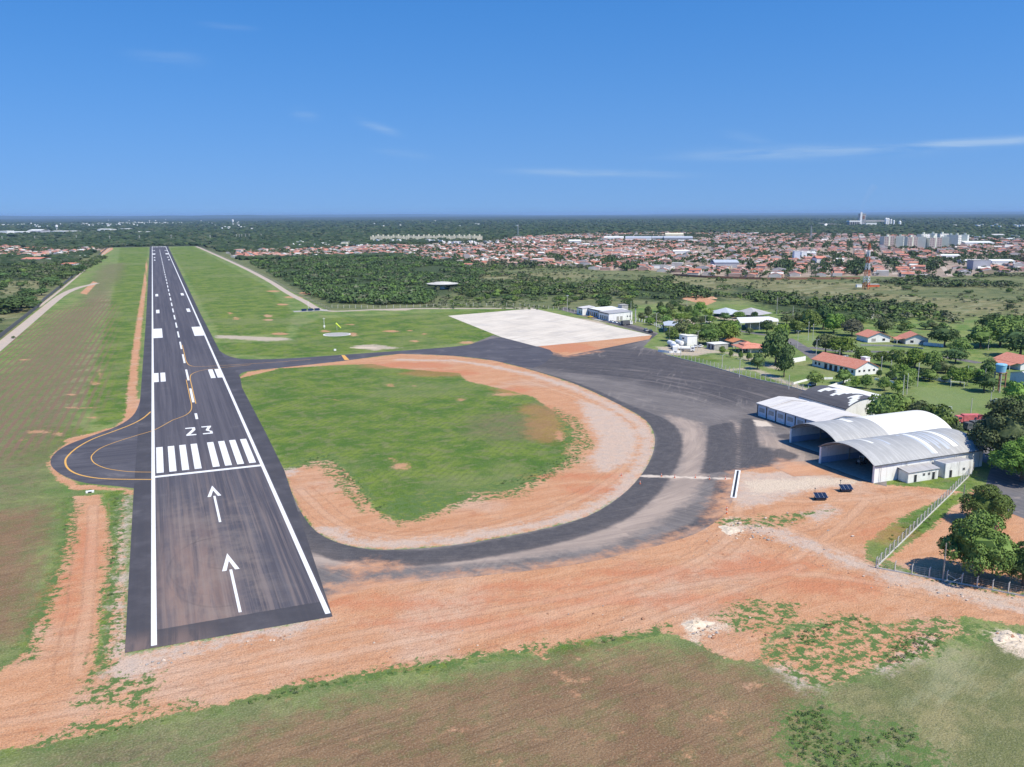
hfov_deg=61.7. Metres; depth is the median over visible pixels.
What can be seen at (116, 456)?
turning pad
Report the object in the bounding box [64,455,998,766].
weed clumps
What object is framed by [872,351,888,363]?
tree
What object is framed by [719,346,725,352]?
tree
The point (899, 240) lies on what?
apartment block
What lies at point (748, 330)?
tree
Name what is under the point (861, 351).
tree
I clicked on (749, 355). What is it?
tree
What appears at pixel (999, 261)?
commercial building
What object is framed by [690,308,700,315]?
tree
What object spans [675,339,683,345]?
storage tank
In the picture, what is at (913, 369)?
tree
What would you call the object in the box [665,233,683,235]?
commercial building
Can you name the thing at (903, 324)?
tree
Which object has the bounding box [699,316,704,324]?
tree
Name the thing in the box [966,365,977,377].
tree
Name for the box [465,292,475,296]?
bush
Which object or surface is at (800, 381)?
boundary wall
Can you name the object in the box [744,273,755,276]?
house
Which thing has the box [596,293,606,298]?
bush
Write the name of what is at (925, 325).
tree
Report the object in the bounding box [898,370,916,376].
tree
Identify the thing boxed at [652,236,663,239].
commercial building
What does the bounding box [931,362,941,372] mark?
tree
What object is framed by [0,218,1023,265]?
distant forest
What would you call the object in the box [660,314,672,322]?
tree
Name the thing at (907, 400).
tree
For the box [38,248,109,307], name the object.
perimeter road
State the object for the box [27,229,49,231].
commercial building
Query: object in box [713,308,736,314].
pavilion
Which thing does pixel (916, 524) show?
wire fence
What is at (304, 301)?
perimeter road
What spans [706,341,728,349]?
hut
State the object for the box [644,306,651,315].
tree
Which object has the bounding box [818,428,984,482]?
arched hangar
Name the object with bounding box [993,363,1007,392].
water tower
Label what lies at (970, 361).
access road
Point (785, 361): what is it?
tree
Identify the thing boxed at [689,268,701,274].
house
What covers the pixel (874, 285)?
equipment hut
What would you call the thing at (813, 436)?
arched hangar
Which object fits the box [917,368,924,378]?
tree
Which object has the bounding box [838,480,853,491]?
solar trailer
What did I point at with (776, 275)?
house
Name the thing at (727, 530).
sand heap
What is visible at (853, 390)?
store shed
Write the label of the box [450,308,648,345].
concrete apron
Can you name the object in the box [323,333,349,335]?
windsock circle
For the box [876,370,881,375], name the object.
tree
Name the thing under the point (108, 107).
sky
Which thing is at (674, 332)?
tree
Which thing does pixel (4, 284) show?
tree
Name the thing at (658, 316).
tree
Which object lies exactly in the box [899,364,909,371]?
tree
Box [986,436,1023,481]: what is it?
tree
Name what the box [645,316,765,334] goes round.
access road
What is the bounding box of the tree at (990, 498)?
[958,484,1015,520]
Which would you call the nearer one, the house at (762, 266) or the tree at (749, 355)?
the tree at (749, 355)
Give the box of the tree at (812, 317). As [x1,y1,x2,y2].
[799,309,821,331]
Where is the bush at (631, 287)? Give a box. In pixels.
[627,285,636,289]
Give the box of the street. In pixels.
[939,265,952,275]
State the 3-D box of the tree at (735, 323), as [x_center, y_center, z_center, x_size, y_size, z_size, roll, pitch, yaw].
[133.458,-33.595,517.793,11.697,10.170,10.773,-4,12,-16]
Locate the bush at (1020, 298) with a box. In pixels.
[1016,296,1023,300]
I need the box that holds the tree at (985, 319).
[974,313,1003,325]
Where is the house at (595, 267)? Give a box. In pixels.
[588,266,600,269]
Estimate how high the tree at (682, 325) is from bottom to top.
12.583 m
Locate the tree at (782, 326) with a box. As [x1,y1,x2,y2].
[772,323,790,333]
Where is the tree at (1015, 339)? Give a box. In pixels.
[996,329,1023,354]
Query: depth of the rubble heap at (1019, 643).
146.89 m
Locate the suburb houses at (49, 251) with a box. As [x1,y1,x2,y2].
[0,245,95,255]
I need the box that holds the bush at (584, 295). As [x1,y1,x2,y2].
[580,292,589,298]
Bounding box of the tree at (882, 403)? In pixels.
[865,393,907,414]
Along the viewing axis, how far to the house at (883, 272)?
1001.41 m
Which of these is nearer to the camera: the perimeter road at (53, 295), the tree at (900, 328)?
the tree at (900, 328)
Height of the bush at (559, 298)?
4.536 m
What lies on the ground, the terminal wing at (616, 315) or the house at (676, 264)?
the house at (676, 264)
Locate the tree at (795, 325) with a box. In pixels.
[787,319,806,332]
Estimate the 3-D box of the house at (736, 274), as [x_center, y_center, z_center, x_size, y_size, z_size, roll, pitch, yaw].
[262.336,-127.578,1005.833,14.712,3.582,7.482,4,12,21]
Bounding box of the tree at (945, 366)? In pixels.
[938,361,953,372]
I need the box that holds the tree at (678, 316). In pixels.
[673,313,685,319]
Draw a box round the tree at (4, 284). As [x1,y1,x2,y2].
[0,282,9,287]
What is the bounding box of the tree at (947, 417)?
[918,403,960,425]
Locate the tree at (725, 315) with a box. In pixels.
[719,313,731,320]
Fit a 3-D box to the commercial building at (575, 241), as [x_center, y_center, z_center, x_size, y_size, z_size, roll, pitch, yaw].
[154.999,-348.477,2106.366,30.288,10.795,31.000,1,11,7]
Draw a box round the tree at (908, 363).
[904,360,915,366]
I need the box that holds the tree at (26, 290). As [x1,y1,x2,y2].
[15,288,39,295]
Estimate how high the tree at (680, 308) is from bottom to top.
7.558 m
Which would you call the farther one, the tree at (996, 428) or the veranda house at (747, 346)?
the veranda house at (747, 346)
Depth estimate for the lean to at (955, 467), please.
240.56 m
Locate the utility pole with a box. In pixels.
[942,543,946,580]
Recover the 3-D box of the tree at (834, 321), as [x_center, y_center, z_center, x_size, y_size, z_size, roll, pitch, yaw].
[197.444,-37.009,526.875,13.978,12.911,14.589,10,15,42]
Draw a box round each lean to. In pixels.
[897,462,939,482]
[933,457,973,477]
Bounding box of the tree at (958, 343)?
[946,337,973,349]
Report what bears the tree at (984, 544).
on the ground
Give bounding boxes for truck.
[621,320,632,325]
[672,345,677,351]
[679,346,694,351]
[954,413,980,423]
[963,419,983,430]
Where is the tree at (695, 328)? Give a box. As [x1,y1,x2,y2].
[683,322,704,340]
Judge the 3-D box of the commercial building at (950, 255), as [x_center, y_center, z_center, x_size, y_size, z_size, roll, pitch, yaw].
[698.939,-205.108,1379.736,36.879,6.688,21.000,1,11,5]
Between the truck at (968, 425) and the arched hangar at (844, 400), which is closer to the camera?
the truck at (968, 425)
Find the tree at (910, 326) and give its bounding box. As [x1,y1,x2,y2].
[906,324,915,330]
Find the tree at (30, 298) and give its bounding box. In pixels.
[22,296,42,306]
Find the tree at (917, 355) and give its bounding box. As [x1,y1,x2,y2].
[906,347,925,367]
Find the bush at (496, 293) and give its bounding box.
[490,291,499,296]
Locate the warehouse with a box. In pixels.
[1010,371,1023,382]
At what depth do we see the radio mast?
825.25 m
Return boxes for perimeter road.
[0,283,97,350]
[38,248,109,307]
[195,246,532,311]
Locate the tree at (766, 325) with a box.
[760,320,775,330]
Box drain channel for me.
[730,470,740,497]
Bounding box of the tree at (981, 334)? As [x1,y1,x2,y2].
[965,324,996,347]
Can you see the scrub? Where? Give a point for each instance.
(879, 308)
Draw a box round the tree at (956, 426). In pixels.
[948,423,964,431]
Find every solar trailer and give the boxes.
[813,488,827,499]
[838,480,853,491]
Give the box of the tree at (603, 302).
[595,297,610,306]
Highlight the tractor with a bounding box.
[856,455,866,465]
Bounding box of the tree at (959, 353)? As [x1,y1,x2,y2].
[941,347,970,362]
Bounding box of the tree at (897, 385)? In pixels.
[891,379,905,392]
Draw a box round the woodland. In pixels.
[249,252,487,304]
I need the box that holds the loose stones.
[106,512,1023,714]
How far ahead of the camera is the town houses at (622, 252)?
1681.32 m
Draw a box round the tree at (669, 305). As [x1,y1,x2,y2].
[665,303,673,309]
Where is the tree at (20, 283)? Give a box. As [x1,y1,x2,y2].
[15,281,25,287]
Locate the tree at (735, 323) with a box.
[726,319,741,331]
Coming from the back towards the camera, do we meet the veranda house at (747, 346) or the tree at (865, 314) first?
the tree at (865, 314)
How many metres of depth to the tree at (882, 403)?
292.46 m
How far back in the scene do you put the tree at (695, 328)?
485.22 m
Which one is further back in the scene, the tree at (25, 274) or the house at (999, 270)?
the house at (999, 270)
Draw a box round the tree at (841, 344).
[826,336,858,354]
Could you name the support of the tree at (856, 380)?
on the ground
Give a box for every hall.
[588,306,627,316]
[812,352,878,375]
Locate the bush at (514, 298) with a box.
[511,295,517,300]
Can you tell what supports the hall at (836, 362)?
on the ground
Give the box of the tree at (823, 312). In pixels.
[815,305,835,328]
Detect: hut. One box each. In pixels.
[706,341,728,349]
[866,284,879,286]
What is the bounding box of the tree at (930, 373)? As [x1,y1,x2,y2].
[921,369,939,380]
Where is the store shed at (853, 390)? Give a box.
[831,385,879,395]
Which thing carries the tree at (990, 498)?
on the ground
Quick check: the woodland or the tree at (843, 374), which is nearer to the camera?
the tree at (843, 374)
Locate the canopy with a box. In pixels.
[663,321,676,330]
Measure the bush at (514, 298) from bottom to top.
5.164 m
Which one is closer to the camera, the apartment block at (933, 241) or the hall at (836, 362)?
the hall at (836, 362)
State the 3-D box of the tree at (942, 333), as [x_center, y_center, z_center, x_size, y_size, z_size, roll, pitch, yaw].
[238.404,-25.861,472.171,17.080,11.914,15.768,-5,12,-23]
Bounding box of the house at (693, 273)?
[687,271,699,274]
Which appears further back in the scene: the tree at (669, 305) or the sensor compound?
the sensor compound
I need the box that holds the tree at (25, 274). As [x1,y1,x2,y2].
[20,272,30,278]
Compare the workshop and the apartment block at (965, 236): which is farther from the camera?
the apartment block at (965, 236)
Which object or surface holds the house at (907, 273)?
on the ground
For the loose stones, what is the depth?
156.80 m
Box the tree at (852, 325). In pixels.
[840,318,863,335]
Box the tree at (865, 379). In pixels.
[860,374,873,385]
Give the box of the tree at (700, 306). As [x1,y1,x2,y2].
[693,301,706,310]
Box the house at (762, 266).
[756,264,765,269]
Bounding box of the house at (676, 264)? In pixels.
[672,262,682,266]
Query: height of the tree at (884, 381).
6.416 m
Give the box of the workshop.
[757,396,860,426]
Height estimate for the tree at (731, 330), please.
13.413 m
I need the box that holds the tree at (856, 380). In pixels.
[849,376,861,387]
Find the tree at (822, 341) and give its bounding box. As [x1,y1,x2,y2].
[812,333,835,351]
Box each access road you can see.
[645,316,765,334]
[788,338,817,359]
[807,347,981,363]
[966,433,1023,517]
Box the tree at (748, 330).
[746,327,753,334]
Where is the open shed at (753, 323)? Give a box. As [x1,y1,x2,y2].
[737,316,778,329]
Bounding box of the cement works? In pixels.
[820,212,900,224]
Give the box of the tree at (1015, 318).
[1003,314,1023,328]
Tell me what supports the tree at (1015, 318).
on the ground
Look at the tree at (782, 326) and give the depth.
503.79 m
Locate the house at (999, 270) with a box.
[998,269,1009,272]
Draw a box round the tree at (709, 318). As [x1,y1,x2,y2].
[704,314,716,323]
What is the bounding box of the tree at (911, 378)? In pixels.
[897,371,915,387]
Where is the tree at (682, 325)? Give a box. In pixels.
[672,318,692,333]
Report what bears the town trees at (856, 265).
on the ground
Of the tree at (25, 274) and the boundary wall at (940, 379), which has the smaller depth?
the boundary wall at (940, 379)
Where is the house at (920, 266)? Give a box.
[915,265,925,268]
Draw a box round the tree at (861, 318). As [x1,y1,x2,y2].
[853,315,866,321]
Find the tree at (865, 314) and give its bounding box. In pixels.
[858,311,870,317]
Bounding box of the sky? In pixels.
[0,0,1023,215]
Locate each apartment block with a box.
[879,234,894,245]
[895,234,904,248]
[904,235,917,247]
[917,232,929,237]
[917,235,926,247]
[926,236,942,249]
[930,232,936,237]
[937,232,948,236]
[942,235,948,246]
[946,233,951,244]
[951,233,961,245]
[961,233,968,240]
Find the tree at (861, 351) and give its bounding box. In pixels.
[852,347,873,359]
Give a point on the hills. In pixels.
(189, 216)
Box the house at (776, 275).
[769,273,780,277]
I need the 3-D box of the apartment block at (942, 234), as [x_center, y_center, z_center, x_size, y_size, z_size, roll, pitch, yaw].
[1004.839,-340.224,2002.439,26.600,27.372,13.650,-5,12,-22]
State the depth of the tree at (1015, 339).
434.15 m
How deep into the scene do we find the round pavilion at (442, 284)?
847.28 m
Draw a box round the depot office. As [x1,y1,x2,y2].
[679,334,697,345]
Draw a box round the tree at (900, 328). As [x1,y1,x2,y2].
[896,326,906,330]
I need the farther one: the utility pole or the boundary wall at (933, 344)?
the boundary wall at (933, 344)
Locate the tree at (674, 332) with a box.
[665,327,678,340]
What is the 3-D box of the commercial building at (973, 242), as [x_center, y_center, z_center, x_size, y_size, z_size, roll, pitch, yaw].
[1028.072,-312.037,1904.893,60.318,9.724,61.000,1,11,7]
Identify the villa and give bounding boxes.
[855,329,891,342]
[892,331,928,343]
[993,352,1023,369]
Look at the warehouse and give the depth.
364.43 m
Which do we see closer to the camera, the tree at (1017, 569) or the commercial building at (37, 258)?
the tree at (1017, 569)
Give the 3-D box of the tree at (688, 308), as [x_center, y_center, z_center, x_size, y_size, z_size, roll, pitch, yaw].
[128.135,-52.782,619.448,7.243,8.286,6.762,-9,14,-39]
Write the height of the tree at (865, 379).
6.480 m
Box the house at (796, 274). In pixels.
[790,272,800,276]
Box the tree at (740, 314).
[732,311,745,316]
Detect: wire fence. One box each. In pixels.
[200,247,329,309]
[338,303,574,311]
[636,318,666,330]
[666,351,808,390]
[875,460,975,567]
[877,558,1023,596]
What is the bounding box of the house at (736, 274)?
[729,273,741,276]
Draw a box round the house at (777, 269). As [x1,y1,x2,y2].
[772,267,785,271]
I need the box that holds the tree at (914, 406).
[906,400,931,411]
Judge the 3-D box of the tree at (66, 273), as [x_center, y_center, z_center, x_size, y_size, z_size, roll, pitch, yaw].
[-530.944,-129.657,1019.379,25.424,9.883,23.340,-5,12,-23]
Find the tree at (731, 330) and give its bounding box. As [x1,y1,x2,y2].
[717,321,740,339]
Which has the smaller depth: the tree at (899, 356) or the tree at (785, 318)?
the tree at (899, 356)
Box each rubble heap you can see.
[992,630,1023,643]
[1005,639,1023,648]
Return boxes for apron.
[292,307,886,601]
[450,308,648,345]
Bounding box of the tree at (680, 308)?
[677,305,685,313]
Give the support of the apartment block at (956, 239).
on the ground
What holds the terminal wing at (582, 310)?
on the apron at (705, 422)
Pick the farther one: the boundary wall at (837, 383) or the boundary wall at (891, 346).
the boundary wall at (891, 346)
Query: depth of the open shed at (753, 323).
547.66 m
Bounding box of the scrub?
[0,255,1023,322]
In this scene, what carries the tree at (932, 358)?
on the ground
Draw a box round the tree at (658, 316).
[650,313,661,320]
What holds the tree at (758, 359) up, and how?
on the ground
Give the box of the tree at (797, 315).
[794,312,801,319]
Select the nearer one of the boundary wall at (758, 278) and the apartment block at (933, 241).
the boundary wall at (758, 278)
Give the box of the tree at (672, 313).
[665,310,676,317]
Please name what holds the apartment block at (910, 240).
on the ground
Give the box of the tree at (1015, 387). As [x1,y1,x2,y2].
[1002,380,1023,396]
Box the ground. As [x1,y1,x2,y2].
[0,213,1023,766]
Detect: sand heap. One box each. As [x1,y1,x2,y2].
[681,620,714,631]
[718,525,743,534]
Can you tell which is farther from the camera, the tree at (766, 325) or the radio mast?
the radio mast
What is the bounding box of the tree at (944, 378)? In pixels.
[941,375,948,381]
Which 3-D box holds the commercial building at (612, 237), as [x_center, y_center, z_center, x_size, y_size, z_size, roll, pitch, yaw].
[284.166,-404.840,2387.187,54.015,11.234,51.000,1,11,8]
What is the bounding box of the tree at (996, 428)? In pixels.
[967,397,1023,466]
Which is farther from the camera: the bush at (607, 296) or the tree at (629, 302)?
the bush at (607, 296)
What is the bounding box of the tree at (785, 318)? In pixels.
[779,314,794,323]
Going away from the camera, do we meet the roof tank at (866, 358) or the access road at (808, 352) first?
the roof tank at (866, 358)
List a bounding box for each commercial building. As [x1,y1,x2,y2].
[14,231,34,232]
[22,257,50,259]
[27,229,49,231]
[569,240,581,242]
[604,236,623,238]
[625,236,651,239]
[651,265,674,268]
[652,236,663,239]
[663,236,692,240]
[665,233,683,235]
[673,250,688,253]
[710,260,738,267]
[792,251,800,258]
[800,251,806,256]
[812,256,825,262]
[936,254,960,257]
[961,241,993,245]
[967,259,990,269]
[987,259,1014,264]
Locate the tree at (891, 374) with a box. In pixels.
[885,371,896,378]
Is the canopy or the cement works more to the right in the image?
the cement works
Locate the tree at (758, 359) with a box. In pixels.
[750,353,764,368]
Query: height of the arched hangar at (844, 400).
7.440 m
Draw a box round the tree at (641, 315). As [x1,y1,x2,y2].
[637,312,644,319]
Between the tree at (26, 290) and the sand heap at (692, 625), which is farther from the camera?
the tree at (26, 290)
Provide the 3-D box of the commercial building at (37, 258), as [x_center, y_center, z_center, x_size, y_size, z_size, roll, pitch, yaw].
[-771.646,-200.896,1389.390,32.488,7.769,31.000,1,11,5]
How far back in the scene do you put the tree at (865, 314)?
581.68 m
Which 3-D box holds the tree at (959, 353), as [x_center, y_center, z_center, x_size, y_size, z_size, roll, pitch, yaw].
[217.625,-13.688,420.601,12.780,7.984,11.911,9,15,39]
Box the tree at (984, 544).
[936,508,1021,578]
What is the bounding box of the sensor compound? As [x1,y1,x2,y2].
[293,308,327,311]
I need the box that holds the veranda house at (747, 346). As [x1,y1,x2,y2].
[731,341,768,352]
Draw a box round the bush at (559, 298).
[553,296,565,300]
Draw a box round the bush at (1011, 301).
[1004,299,1018,303]
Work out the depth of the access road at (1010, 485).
234.20 m
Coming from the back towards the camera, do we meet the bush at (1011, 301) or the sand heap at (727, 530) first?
the bush at (1011, 301)
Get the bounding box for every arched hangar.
[789,410,951,452]
[798,385,876,415]
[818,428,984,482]
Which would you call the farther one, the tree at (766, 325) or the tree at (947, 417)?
the tree at (766, 325)
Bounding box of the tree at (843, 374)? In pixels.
[835,368,852,383]
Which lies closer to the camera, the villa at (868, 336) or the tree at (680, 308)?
the villa at (868, 336)
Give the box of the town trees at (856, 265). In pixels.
[0,232,1023,276]
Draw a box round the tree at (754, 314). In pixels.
[751,311,758,316]
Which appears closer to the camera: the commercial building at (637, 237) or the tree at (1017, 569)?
the tree at (1017, 569)
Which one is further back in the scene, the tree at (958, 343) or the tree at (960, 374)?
the tree at (958, 343)
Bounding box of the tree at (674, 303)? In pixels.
[669,300,679,307]
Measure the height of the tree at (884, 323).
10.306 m
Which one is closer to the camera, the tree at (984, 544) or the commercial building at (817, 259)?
the tree at (984, 544)
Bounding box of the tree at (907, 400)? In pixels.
[893,392,915,409]
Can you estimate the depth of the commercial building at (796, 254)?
1331.39 m
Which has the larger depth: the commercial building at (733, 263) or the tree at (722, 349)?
the commercial building at (733, 263)
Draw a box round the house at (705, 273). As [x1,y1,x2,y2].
[702,271,714,275]
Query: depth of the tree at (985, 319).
528.25 m
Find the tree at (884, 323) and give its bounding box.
[873,317,894,332]
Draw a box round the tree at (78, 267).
[69,264,88,269]
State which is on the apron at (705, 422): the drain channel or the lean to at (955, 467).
the drain channel
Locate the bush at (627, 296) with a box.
[621,295,635,298]
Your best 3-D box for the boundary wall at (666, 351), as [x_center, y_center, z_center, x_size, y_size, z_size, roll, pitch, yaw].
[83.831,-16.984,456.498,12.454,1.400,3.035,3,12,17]
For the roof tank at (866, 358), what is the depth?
394.97 m
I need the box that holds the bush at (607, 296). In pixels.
[602,295,611,299]
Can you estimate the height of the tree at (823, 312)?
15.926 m
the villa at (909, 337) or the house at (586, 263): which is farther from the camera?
the house at (586, 263)
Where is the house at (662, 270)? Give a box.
[657,268,666,271]
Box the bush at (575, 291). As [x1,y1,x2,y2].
[571,289,578,294]
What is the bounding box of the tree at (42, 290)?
[36,288,49,294]
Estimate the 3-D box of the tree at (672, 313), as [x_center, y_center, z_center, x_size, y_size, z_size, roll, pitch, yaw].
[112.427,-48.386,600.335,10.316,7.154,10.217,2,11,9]
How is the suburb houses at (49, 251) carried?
on the ground
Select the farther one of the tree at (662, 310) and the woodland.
the woodland
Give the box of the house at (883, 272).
[876,270,888,275]
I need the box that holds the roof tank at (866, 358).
[860,356,869,361]
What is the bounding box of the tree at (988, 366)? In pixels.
[980,358,998,373]
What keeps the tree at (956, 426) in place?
on the ground
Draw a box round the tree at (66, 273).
[54,270,77,278]
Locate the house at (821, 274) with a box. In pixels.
[816,272,825,276]
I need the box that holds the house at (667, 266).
[660,265,671,270]
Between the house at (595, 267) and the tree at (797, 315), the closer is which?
the tree at (797, 315)
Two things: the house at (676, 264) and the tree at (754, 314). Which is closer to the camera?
the tree at (754, 314)
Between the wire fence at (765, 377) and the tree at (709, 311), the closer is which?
the wire fence at (765, 377)
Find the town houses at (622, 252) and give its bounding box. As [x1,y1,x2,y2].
[226,231,1023,267]
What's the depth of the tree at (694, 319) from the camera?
563.26 m
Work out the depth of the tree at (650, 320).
567.73 m
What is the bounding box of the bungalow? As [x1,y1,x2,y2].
[724,337,748,346]
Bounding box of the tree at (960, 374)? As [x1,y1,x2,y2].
[946,367,974,384]
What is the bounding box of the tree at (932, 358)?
[921,350,944,366]
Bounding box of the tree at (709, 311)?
[702,308,713,314]
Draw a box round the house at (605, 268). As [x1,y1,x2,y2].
[600,267,611,269]
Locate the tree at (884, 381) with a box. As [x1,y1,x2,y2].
[875,376,891,390]
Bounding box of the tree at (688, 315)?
[683,311,692,319]
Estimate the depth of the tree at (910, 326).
536.49 m
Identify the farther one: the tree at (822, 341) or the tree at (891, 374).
the tree at (822, 341)
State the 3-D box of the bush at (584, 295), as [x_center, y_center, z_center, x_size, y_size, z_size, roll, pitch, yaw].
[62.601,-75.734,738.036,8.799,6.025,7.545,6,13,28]
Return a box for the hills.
[0,211,1023,218]
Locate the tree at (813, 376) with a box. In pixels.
[806,371,824,385]
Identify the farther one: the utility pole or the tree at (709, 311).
the tree at (709, 311)
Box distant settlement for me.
[2,219,1023,245]
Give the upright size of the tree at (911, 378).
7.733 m
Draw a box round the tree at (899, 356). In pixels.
[886,349,908,364]
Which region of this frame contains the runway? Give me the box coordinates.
[64,246,331,652]
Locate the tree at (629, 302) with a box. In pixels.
[625,299,633,310]
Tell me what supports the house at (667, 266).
on the ground
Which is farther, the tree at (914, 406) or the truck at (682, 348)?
the truck at (682, 348)
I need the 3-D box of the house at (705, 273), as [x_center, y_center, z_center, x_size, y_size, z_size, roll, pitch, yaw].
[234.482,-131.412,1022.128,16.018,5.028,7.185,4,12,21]
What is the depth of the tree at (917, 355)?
405.86 m
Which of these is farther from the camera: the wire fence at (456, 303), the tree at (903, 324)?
the wire fence at (456, 303)
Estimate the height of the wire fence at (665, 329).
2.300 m
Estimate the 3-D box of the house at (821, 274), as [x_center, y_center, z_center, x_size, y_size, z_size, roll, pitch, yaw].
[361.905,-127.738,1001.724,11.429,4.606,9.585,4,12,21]
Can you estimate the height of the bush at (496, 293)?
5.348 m
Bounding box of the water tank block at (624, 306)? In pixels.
[618,304,627,308]
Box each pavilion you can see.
[427,278,457,288]
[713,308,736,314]
[731,308,769,316]
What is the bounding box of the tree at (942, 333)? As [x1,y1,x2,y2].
[927,325,960,346]
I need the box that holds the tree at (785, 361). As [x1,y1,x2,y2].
[775,347,794,376]
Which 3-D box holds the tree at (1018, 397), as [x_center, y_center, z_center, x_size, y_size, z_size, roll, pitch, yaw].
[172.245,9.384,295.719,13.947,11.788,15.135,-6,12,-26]
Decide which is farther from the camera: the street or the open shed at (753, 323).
the street
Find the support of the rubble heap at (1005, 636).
on the ground
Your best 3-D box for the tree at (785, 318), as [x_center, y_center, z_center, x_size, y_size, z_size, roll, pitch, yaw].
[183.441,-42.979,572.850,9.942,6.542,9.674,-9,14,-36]
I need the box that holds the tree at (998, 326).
[984,315,1023,346]
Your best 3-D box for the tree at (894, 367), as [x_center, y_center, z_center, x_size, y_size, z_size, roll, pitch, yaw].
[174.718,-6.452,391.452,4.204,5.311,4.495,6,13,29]
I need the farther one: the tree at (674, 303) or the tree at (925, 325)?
the tree at (674, 303)
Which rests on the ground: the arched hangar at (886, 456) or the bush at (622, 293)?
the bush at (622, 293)
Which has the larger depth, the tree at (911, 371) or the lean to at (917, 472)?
the tree at (911, 371)
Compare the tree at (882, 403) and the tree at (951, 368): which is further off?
the tree at (951, 368)
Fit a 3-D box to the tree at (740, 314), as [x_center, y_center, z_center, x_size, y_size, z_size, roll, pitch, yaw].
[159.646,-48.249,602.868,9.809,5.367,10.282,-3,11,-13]
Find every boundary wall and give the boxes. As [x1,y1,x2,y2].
[0,247,107,337]
[658,349,680,352]
[673,274,859,279]
[793,356,805,362]
[793,377,832,384]
[828,379,848,385]
[861,344,923,348]
[921,376,950,382]
[923,342,943,346]
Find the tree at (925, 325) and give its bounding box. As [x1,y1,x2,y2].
[917,322,932,328]
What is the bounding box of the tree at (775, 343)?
[759,327,795,364]
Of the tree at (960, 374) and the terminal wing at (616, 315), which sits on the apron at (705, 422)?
the terminal wing at (616, 315)
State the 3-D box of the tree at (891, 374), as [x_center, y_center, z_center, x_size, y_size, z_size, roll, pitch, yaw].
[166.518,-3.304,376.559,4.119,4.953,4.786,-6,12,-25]
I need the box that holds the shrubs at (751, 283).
[0,260,1023,319]
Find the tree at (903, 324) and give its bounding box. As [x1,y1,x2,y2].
[897,322,910,326]
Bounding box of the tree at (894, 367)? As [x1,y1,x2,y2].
[890,364,898,372]
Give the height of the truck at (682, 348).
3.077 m
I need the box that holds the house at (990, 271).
[982,269,996,273]
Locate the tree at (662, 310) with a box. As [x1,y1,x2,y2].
[656,306,669,316]
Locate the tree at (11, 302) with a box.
[0,295,36,310]
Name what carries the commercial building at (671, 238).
on the ground
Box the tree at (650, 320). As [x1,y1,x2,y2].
[646,316,654,323]
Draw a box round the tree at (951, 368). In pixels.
[946,365,956,377]
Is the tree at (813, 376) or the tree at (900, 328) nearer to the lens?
the tree at (813, 376)
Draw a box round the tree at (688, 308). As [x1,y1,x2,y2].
[684,305,691,312]
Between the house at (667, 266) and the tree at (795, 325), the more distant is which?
the house at (667, 266)
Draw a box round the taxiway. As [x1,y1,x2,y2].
[220,337,552,374]
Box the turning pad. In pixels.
[50,402,139,487]
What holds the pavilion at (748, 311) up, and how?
on the ground
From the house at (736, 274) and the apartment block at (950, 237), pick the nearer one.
the house at (736, 274)
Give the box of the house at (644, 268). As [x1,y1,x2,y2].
[638,266,649,269]
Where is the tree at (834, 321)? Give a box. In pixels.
[821,313,845,332]
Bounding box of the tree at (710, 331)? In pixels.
[698,323,724,341]
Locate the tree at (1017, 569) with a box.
[1000,541,1023,586]
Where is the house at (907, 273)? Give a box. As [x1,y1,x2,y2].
[901,272,914,276]
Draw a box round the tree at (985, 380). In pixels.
[972,371,997,391]
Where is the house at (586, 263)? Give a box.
[580,261,591,264]
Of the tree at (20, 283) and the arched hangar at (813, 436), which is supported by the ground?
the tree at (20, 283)
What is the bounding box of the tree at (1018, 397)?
[988,393,1023,413]
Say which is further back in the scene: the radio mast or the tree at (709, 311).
the radio mast
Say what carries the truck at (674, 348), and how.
on the ground
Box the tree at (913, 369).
[905,368,917,374]
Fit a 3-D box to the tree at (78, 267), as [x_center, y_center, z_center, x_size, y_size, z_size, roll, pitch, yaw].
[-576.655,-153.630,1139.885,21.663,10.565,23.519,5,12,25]
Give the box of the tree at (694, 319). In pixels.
[690,315,699,322]
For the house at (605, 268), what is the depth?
1125.18 m
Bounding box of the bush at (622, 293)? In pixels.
[617,291,627,296]
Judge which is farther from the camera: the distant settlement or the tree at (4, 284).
the distant settlement
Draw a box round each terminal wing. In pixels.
[576,305,594,314]
[598,309,631,320]
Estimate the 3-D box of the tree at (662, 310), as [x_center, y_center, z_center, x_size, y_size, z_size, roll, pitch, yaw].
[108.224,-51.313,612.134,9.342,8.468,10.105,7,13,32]
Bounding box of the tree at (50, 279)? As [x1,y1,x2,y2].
[37,276,62,282]
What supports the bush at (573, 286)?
on the ground
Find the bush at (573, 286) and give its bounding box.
[568,284,577,288]
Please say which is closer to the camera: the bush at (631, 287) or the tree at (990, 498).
the tree at (990, 498)
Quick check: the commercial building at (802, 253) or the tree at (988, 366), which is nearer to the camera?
the tree at (988, 366)
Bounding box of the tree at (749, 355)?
[746,352,751,360]
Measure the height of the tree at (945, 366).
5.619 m
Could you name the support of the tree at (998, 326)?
on the ground
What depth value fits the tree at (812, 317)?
529.74 m
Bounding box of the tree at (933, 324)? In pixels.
[929,322,938,327]
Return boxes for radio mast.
[862,244,870,288]
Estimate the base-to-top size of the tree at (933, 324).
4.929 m

